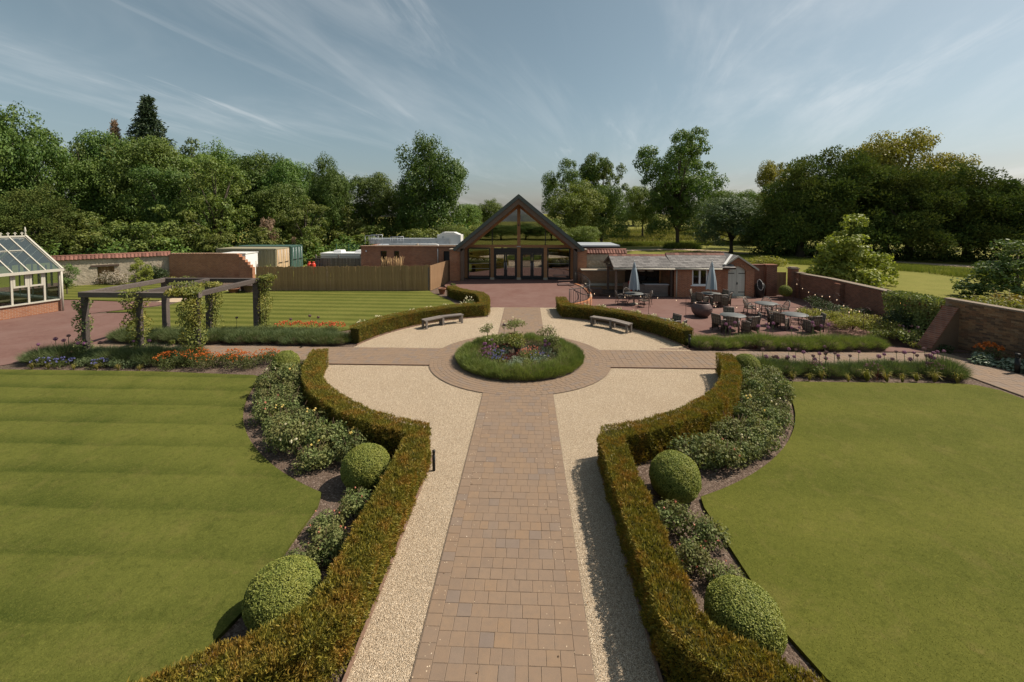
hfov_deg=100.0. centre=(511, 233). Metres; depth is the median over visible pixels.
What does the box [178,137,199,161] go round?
ash tree
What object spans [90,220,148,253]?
hazel shrub
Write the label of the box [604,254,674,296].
garden bar
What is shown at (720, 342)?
lavender bush
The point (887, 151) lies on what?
lime tree
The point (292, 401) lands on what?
rose bush
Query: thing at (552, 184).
oak tree
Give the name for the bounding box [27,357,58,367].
geranium
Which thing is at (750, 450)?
rose bush
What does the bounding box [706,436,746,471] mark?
rose bush
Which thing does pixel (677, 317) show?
woven armchair
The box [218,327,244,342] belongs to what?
lavender bush
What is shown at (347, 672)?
timber edging
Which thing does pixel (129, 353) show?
lavender bush
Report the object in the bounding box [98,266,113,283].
door
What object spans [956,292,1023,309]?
evergreen mound
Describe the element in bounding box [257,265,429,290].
garden fence
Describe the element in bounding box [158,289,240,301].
sandy path
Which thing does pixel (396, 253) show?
window
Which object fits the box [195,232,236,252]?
hazel shrub
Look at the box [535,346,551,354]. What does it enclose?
bedding plant
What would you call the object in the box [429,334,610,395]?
ring path
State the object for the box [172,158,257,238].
ash tree
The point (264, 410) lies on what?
rose bush
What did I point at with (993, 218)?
yew tree
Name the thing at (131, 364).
sedum mound
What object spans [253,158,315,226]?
broadleaf tree
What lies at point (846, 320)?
perennial clump
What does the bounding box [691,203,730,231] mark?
broadleaf tree
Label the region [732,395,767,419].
rose bush
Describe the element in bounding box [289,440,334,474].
rose bush
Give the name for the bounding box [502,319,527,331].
standard rose
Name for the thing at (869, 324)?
perennial clump
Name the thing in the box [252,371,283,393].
rose bush
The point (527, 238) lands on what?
gabled hall
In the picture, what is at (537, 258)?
glazed door
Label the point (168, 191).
broadleaf tree
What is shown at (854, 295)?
patio wall
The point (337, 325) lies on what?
geum clump
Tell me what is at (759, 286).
covered barbecue
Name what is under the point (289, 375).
rose bush
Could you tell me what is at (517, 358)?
bedding plant
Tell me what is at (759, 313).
woven armchair
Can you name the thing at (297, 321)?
geum clump
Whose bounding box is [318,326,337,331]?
lavender bush
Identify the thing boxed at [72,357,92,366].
sedum mound
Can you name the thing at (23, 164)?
broadleaf tree
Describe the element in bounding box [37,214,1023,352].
ground
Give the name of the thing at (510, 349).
bedding plant
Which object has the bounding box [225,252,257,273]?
site cabin
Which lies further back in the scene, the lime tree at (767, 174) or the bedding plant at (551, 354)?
the lime tree at (767, 174)
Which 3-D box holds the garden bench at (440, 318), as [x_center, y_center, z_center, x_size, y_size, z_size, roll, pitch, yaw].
[-3.581,4.493,22.137,2.250,0.450,0.599,-2,3,-36]
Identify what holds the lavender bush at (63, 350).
on the garden soil at (328, 485)
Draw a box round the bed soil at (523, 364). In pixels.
[464,347,579,381]
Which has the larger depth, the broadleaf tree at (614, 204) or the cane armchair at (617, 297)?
the broadleaf tree at (614, 204)
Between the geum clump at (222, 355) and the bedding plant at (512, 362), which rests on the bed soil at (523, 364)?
the bedding plant at (512, 362)
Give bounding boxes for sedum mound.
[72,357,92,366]
[104,357,124,366]
[121,358,150,368]
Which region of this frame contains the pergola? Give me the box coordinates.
[78,278,260,350]
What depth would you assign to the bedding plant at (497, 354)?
16.54 m
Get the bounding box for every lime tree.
[754,160,807,211]
[833,126,959,247]
[920,151,984,219]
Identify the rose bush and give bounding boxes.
[248,393,289,425]
[251,384,285,404]
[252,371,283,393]
[256,367,280,382]
[261,404,294,430]
[261,414,297,451]
[263,360,286,373]
[269,380,301,399]
[271,418,311,455]
[273,364,305,393]
[273,386,305,412]
[274,362,300,382]
[279,401,308,419]
[282,540,321,566]
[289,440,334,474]
[294,407,333,439]
[295,356,304,371]
[304,417,350,452]
[305,508,345,539]
[306,521,349,566]
[326,426,368,463]
[335,486,371,523]
[464,296,473,304]
[655,497,694,536]
[666,432,716,469]
[675,536,716,581]
[685,511,730,553]
[696,429,734,462]
[705,558,745,584]
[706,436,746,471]
[709,418,747,444]
[721,412,754,440]
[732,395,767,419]
[732,433,762,466]
[735,388,774,412]
[737,367,769,389]
[740,376,774,400]
[741,365,764,378]
[742,421,781,456]
[745,411,786,440]
[756,365,784,379]
[758,377,795,403]
[760,405,795,429]
[761,371,792,394]
[763,397,791,415]
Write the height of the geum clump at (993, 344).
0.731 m
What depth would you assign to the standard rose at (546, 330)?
17.35 m
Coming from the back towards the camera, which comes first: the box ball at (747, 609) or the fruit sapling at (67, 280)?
the fruit sapling at (67, 280)
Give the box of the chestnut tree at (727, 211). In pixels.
[685,196,769,252]
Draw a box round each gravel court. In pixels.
[323,317,718,681]
[488,307,561,316]
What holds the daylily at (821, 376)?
on the garden soil at (328, 485)
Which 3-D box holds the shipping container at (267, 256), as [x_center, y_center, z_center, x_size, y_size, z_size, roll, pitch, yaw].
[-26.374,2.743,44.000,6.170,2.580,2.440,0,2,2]
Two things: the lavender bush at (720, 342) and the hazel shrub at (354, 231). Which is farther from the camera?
the hazel shrub at (354, 231)
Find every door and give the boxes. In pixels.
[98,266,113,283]
[277,249,282,266]
[283,248,289,266]
[291,247,297,268]
[297,246,302,266]
[381,251,386,265]
[444,251,449,260]
[495,253,504,277]
[506,253,515,277]
[521,253,531,277]
[532,253,542,277]
[728,266,735,295]
[736,266,744,295]
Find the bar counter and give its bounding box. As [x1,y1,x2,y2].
[623,282,668,296]
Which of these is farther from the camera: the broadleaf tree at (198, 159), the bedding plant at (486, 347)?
the broadleaf tree at (198, 159)
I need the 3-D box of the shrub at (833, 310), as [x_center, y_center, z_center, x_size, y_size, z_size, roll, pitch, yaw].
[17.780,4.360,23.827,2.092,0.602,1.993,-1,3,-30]
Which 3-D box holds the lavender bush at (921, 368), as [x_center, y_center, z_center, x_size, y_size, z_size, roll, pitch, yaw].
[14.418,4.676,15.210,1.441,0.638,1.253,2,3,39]
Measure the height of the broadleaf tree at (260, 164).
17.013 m
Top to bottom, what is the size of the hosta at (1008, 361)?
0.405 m
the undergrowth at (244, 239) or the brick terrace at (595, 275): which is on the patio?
the brick terrace at (595, 275)
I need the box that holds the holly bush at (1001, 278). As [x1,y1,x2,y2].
[950,239,1023,298]
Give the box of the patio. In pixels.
[591,294,967,351]
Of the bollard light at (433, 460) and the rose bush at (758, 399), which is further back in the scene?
the rose bush at (758, 399)
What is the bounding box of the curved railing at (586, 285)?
[569,271,589,302]
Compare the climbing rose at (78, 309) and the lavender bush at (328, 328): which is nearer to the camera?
the climbing rose at (78, 309)
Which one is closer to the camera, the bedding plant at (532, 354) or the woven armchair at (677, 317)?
the bedding plant at (532, 354)
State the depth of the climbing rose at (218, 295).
20.61 m
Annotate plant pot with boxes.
[228,287,239,292]
[243,284,252,292]
[438,287,445,293]
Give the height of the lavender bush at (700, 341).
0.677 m
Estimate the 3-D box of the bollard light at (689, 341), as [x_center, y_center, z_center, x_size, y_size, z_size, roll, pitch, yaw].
[7.578,4.595,18.353,0.100,0.550,0.100,0,2,2]
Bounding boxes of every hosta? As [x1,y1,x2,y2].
[969,351,996,366]
[993,357,1023,372]
[997,358,1023,372]
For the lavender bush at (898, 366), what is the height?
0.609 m
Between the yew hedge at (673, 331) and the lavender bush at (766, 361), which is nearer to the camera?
the lavender bush at (766, 361)
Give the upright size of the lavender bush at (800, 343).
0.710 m
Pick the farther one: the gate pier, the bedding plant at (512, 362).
the gate pier
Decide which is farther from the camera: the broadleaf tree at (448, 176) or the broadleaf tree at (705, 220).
the broadleaf tree at (705, 220)
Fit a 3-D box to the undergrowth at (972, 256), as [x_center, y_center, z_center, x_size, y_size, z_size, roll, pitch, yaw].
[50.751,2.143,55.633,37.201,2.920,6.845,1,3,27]
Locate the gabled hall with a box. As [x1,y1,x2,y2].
[449,194,619,281]
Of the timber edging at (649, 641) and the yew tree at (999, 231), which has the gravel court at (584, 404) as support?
the timber edging at (649, 641)
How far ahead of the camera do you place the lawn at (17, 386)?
7.94 m
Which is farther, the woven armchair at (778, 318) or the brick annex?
the brick annex
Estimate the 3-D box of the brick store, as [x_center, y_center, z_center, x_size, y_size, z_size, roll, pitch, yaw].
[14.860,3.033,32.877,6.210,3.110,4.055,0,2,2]
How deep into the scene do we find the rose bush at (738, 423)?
10.88 m
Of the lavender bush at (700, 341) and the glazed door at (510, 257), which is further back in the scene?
the glazed door at (510, 257)
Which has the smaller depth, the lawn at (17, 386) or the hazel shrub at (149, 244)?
the lawn at (17, 386)
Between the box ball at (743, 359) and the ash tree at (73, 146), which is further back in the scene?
the ash tree at (73, 146)
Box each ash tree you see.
[19,128,73,222]
[57,142,114,208]
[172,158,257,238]
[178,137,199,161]
[272,195,329,254]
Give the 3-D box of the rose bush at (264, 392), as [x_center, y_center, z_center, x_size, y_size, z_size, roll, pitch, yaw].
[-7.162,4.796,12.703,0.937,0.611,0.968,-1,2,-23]
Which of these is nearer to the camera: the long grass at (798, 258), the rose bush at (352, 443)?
the rose bush at (352, 443)
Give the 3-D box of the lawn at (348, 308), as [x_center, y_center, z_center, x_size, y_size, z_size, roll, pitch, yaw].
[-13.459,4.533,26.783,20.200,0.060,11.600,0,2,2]
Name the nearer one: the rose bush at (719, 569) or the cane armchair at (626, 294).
the rose bush at (719, 569)
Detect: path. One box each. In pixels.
[94,344,440,363]
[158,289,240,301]
[410,393,595,681]
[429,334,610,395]
[498,307,543,334]
[600,350,931,367]
[916,352,1023,396]
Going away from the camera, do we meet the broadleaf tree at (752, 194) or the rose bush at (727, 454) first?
the rose bush at (727, 454)
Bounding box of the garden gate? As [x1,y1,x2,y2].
[777,272,785,294]
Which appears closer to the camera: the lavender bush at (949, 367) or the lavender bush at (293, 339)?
the lavender bush at (949, 367)
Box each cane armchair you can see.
[615,291,624,304]
[623,288,630,301]
[638,294,649,305]
[642,290,652,302]
[743,299,755,315]
[761,297,771,312]
[768,304,781,312]
[776,300,789,311]
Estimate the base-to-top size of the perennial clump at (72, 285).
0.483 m
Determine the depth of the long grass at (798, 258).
54.63 m
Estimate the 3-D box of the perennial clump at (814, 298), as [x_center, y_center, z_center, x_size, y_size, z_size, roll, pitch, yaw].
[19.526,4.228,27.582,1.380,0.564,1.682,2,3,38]
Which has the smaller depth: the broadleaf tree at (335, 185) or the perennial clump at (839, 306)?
the perennial clump at (839, 306)
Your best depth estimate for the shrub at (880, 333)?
19.82 m
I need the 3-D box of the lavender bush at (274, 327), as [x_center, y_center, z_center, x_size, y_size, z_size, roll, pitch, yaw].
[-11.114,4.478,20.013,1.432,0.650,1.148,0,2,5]
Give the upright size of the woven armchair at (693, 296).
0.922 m
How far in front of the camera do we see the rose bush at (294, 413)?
11.54 m
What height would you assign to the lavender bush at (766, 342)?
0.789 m
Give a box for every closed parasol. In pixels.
[628,260,639,304]
[705,262,716,303]
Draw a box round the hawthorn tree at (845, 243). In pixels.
[803,213,899,287]
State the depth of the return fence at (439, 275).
33.82 m
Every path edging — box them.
[329,363,429,365]
[611,367,715,368]
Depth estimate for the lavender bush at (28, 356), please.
16.33 m
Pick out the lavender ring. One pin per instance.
(570, 356)
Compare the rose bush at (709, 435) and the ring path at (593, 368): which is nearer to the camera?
the rose bush at (709, 435)
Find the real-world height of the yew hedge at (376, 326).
0.875 m
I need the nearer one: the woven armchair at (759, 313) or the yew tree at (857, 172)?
the woven armchair at (759, 313)
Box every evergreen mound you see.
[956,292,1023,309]
[987,290,1023,309]
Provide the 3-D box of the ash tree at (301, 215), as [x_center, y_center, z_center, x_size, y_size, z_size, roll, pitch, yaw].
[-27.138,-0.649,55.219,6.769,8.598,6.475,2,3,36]
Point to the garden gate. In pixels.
(781, 278)
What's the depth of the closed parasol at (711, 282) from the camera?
28.74 m
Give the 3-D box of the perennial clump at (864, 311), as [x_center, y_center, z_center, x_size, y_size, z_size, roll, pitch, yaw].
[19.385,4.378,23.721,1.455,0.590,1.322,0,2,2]
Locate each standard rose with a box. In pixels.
[478,323,493,343]
[483,334,506,349]
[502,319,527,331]
[537,323,556,352]
[543,333,560,351]
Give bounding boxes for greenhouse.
[0,228,63,319]
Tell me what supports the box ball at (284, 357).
on the garden soil at (328, 485)
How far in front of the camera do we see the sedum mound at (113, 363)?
15.84 m
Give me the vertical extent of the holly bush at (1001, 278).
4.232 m
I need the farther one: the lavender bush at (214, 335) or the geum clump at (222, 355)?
the lavender bush at (214, 335)
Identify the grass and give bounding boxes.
[579,227,739,242]
[599,239,741,245]
[693,252,972,269]
[742,256,941,272]
[922,265,1023,278]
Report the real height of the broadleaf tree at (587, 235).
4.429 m
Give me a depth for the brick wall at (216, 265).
37.95 m
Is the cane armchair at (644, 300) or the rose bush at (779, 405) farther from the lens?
the cane armchair at (644, 300)
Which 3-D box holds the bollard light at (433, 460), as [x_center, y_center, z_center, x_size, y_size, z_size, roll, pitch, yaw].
[-1.721,4.996,9.464,0.068,0.460,0.068,0,2,2]
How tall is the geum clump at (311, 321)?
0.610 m
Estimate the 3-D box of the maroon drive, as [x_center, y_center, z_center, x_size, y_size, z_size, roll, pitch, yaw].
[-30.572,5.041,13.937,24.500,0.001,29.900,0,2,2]
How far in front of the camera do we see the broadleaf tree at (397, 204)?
71.53 m
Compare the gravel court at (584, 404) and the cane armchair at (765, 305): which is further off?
the cane armchair at (765, 305)
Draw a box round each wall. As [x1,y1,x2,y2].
[1,251,170,285]
[169,253,254,277]
[574,283,591,306]
[586,248,626,267]
[752,264,777,295]
[800,273,944,330]
[917,297,1023,359]
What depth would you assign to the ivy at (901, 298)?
19.89 m
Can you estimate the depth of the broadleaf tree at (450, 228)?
62.41 m
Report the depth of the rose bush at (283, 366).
14.42 m
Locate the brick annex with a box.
[360,232,462,276]
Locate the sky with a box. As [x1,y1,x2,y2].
[0,0,1023,216]
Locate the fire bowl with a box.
[691,302,712,317]
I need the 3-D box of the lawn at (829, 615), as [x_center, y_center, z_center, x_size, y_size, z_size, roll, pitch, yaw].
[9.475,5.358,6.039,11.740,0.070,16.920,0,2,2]
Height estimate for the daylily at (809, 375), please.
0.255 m
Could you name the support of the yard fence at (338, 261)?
on the ground at (923, 283)
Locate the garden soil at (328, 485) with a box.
[0,279,1023,681]
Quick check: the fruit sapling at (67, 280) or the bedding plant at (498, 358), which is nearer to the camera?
the bedding plant at (498, 358)
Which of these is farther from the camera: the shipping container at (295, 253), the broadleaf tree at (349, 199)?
the broadleaf tree at (349, 199)
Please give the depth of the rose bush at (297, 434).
10.04 m
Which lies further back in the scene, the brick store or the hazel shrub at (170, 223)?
the hazel shrub at (170, 223)
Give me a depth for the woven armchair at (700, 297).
28.16 m
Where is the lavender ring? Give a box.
[454,331,585,380]
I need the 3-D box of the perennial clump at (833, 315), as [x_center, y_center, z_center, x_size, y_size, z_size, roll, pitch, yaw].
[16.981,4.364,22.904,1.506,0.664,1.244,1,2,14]
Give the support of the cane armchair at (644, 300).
on the patio
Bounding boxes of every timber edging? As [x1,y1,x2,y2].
[328,364,431,681]
[356,316,483,345]
[562,317,688,348]
[597,369,716,681]
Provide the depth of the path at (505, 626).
6.81 m
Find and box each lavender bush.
[13,343,60,364]
[35,339,94,363]
[66,344,105,361]
[78,344,122,361]
[88,344,132,365]
[103,325,134,341]
[105,342,162,364]
[115,328,150,342]
[127,340,172,366]
[130,325,165,342]
[147,325,178,342]
[147,344,190,364]
[158,325,181,342]
[169,327,201,343]
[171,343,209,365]
[186,326,215,341]
[201,325,228,343]
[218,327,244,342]
[224,328,253,344]
[242,329,268,343]
[256,329,277,343]
[261,323,284,331]
[269,327,298,343]
[278,329,303,344]
[290,326,311,332]
[296,328,320,344]
[308,329,336,345]
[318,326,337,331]
[322,330,352,344]
[687,331,714,349]
[706,333,734,349]
[722,334,745,348]
[730,332,754,348]
[744,330,785,350]
[754,353,785,372]
[769,333,794,350]
[769,355,805,376]
[782,332,816,351]
[792,357,824,376]
[798,333,827,350]
[810,331,847,351]
[817,360,850,378]
[832,331,859,350]
[833,359,876,378]
[848,334,877,350]
[853,357,892,377]
[857,333,890,350]
[873,357,918,376]
[899,356,944,378]
[923,353,974,380]
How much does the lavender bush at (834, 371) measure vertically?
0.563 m
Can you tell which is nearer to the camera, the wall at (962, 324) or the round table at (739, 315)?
the wall at (962, 324)
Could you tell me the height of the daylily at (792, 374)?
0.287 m
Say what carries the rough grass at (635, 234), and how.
on the ground at (923, 283)
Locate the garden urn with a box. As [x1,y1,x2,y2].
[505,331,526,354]
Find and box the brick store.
[659,253,758,297]
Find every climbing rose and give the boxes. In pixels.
[71,299,93,350]
[116,288,153,348]
[164,286,209,350]
[167,280,222,345]
[174,305,189,327]
[205,282,224,328]
[256,272,278,326]
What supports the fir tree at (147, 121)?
on the ground at (923, 283)
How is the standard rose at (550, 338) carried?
on the bed soil at (523, 364)
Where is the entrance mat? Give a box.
[557,283,573,284]
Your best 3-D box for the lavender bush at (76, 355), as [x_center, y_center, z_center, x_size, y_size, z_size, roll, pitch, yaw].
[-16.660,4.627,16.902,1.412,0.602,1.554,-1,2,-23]
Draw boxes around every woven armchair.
[670,313,681,322]
[690,289,695,302]
[695,292,708,302]
[709,294,721,307]
[711,313,727,332]
[715,289,728,302]
[722,292,732,305]
[723,306,734,320]
[726,316,739,334]
[741,316,759,334]
[746,312,761,331]
[766,307,780,326]
[773,312,789,330]
[802,316,822,333]
[808,312,826,331]
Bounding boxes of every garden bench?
[421,313,463,328]
[590,316,632,333]
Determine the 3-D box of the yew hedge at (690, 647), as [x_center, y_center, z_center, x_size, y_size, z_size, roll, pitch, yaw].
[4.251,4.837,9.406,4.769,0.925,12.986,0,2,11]
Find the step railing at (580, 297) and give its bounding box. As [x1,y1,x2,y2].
[573,290,590,305]
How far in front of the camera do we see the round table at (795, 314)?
22.56 m
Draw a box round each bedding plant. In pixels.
[477,351,494,359]
[480,345,498,359]
[488,350,505,361]
[491,354,508,365]
[492,344,513,357]
[492,346,509,353]
[499,354,516,362]
[506,351,524,360]
[507,358,522,365]
[509,342,542,352]
[510,355,526,363]
[518,348,530,358]
[520,345,538,360]
[521,358,540,365]
[530,352,549,363]
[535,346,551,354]
[539,351,557,360]
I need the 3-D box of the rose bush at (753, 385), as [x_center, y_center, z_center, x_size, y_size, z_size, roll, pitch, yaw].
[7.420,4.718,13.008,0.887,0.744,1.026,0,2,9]
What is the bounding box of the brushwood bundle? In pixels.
[381,256,403,274]
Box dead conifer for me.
[106,118,121,168]
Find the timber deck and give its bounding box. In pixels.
[590,287,641,296]
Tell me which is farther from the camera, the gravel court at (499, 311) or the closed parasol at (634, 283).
the closed parasol at (634, 283)
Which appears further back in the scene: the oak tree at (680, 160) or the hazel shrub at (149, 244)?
the oak tree at (680, 160)
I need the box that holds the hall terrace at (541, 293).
[445,276,588,307]
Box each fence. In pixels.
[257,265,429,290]
[315,254,360,266]
[336,244,361,251]
[428,260,449,290]
[594,238,735,241]
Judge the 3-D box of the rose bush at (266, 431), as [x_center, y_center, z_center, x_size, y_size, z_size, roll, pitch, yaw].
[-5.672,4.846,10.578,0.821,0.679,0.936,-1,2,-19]
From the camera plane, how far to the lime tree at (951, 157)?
68.61 m
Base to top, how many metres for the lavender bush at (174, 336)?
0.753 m
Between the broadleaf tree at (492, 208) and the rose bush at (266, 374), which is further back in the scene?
the broadleaf tree at (492, 208)
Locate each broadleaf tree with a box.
[0,100,76,234]
[42,158,141,232]
[64,127,136,203]
[92,134,199,240]
[116,163,211,241]
[162,152,236,236]
[192,137,245,234]
[203,151,254,244]
[220,149,285,234]
[239,181,311,244]
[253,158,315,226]
[303,153,356,249]
[307,177,355,232]
[342,172,400,237]
[387,183,436,234]
[392,131,468,232]
[429,224,470,239]
[450,203,482,229]
[464,225,490,250]
[477,198,503,222]
[544,178,609,236]
[547,217,567,233]
[566,226,601,241]
[583,183,631,241]
[618,208,634,225]
[623,185,658,236]
[642,171,709,239]
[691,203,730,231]
[695,189,747,220]
[737,189,767,218]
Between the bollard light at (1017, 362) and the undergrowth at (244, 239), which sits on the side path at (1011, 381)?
the bollard light at (1017, 362)
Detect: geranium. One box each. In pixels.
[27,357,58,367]
[43,356,76,367]
[86,357,109,369]
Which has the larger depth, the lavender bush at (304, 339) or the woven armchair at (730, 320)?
the woven armchair at (730, 320)
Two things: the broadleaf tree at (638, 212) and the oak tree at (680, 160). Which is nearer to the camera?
the oak tree at (680, 160)
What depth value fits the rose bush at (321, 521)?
7.57 m
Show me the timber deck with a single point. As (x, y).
(603, 292)
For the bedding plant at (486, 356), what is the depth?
16.33 m
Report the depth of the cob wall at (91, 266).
35.64 m
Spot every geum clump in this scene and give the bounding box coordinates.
[151,350,182,370]
[177,347,217,367]
[183,351,223,368]
[216,348,244,365]
[223,351,259,369]
[251,348,279,363]
[274,320,290,327]
[286,320,305,328]
[303,320,317,328]
[318,321,334,328]
[330,321,344,332]
[970,341,1010,359]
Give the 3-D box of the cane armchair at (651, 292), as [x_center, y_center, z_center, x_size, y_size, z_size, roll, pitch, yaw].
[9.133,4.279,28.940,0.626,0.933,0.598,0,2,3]
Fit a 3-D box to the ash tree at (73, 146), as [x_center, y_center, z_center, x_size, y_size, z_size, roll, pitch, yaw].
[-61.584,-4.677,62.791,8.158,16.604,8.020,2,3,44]
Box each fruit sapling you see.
[54,263,82,293]
[127,257,153,289]
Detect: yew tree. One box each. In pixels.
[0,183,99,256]
[738,203,804,253]
[740,153,870,256]
[785,144,932,254]
[843,161,1000,258]
[899,161,1023,256]
[959,178,1023,253]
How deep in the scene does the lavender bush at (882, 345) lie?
17.98 m
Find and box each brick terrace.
[580,268,625,283]
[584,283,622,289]
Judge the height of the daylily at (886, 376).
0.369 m
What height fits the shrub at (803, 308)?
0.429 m
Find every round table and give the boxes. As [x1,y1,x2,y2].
[625,292,642,305]
[701,292,720,303]
[720,312,745,330]
[754,301,777,316]
[781,311,808,328]
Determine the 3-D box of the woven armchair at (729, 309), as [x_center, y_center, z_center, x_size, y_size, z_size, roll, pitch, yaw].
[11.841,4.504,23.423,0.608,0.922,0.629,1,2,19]
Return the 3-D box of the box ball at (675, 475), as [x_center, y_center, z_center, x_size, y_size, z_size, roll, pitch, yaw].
[3.255,4.868,8.613,1.009,0.945,1.006,0,2,-1]
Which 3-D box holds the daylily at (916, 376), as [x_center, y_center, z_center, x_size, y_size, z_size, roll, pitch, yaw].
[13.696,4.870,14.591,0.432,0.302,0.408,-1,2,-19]
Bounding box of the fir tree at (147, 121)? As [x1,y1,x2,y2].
[119,94,183,238]
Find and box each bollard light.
[432,449,434,471]
[688,334,690,347]
[1014,353,1020,373]
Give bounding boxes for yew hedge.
[127,348,431,681]
[349,285,490,343]
[555,296,693,345]
[596,352,836,681]
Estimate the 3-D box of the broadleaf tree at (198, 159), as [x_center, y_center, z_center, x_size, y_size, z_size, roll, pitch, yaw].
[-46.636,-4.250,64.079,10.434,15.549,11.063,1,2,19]
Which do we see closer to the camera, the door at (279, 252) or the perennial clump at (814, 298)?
the perennial clump at (814, 298)
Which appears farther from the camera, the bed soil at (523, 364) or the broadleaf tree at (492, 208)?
the broadleaf tree at (492, 208)
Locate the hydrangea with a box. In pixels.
[890,325,924,343]
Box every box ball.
[242,554,321,635]
[271,350,299,371]
[340,442,390,491]
[649,450,701,503]
[704,574,787,662]
[735,353,760,370]
[778,285,791,296]
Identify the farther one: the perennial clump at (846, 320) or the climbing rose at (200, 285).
the perennial clump at (846, 320)
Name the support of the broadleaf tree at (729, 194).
on the ground at (923, 283)
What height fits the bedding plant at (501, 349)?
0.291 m
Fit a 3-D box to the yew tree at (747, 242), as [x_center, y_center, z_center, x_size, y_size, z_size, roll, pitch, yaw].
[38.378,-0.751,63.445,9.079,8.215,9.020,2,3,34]
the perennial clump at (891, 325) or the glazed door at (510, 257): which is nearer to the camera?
the perennial clump at (891, 325)
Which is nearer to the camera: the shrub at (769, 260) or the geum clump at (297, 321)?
the geum clump at (297, 321)
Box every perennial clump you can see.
[63,282,78,288]
[799,306,828,320]
[803,294,828,303]
[808,360,829,377]
[811,299,834,308]
[812,309,844,321]
[824,304,852,311]
[829,314,861,327]
[834,314,870,330]
[837,307,864,319]
[849,317,886,332]
[854,307,881,317]
[855,312,887,328]
[863,361,883,380]
[870,319,904,335]
[923,362,943,379]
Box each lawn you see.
[0,369,320,681]
[63,282,204,301]
[106,290,454,331]
[701,381,1023,681]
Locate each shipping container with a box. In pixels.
[216,247,289,266]
[234,245,302,268]
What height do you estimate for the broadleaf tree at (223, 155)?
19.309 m
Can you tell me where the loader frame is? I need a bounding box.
[307,259,321,266]
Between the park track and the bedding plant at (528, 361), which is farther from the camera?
the park track
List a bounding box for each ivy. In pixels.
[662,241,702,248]
[881,290,945,331]
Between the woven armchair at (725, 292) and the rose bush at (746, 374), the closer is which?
the rose bush at (746, 374)
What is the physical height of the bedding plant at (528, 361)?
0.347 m
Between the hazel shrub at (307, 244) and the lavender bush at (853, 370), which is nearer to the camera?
the lavender bush at (853, 370)
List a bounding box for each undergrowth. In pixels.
[26,209,478,251]
[39,233,366,266]
[741,240,1023,262]
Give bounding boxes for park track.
[490,249,973,266]
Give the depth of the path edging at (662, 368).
15.81 m
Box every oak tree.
[541,158,598,217]
[577,152,632,239]
[631,126,729,242]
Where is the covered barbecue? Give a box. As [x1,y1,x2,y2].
[754,279,765,297]
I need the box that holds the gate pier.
[786,266,804,297]
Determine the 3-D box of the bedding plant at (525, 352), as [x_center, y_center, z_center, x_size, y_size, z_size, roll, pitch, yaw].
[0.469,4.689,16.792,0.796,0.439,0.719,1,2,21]
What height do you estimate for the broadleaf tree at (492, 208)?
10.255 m
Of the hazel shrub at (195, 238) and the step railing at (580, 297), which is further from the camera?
the hazel shrub at (195, 238)
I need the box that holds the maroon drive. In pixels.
[0,300,160,365]
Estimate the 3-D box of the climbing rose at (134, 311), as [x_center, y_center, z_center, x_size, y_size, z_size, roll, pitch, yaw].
[-14.746,3.541,16.873,1.125,2.778,1.076,0,2,2]
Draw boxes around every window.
[394,251,398,258]
[691,270,707,285]
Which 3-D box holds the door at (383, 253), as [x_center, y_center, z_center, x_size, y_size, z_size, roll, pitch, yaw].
[-11.411,2.506,38.406,0.570,1.920,0.100,0,2,2]
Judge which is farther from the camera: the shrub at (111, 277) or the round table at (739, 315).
the shrub at (111, 277)
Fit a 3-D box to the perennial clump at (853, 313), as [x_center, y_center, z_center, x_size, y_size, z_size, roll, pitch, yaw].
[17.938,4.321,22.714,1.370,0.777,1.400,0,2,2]
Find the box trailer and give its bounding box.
[320,250,360,263]
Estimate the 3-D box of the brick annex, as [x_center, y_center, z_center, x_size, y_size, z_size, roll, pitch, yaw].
[-9.027,1.791,41.267,8.869,3.920,6.541,0,2,2]
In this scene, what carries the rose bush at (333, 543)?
on the garden soil at (328, 485)
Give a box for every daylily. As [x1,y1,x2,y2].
[787,371,795,379]
[806,373,812,380]
[814,370,826,378]
[857,369,873,380]
[880,369,892,381]
[894,373,907,382]
[911,372,920,381]
[926,371,942,382]
[951,372,963,382]
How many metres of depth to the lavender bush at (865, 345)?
17.96 m
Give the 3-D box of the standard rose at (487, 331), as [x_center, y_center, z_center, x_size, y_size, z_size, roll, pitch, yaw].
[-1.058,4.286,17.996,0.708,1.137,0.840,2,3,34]
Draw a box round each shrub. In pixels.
[56,211,111,254]
[61,217,104,254]
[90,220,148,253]
[94,270,130,284]
[122,222,187,252]
[135,204,195,251]
[135,262,169,279]
[154,209,213,252]
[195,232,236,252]
[245,226,285,244]
[259,217,278,241]
[288,226,323,261]
[321,205,370,250]
[348,225,393,251]
[401,228,440,237]
[745,256,789,265]
[795,307,807,312]
[811,250,878,284]
[813,306,851,318]
[867,327,894,339]
[877,308,916,329]
[907,341,921,348]
[936,343,956,352]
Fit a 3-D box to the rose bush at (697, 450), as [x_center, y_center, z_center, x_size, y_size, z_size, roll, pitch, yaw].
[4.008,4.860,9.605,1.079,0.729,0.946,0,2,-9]

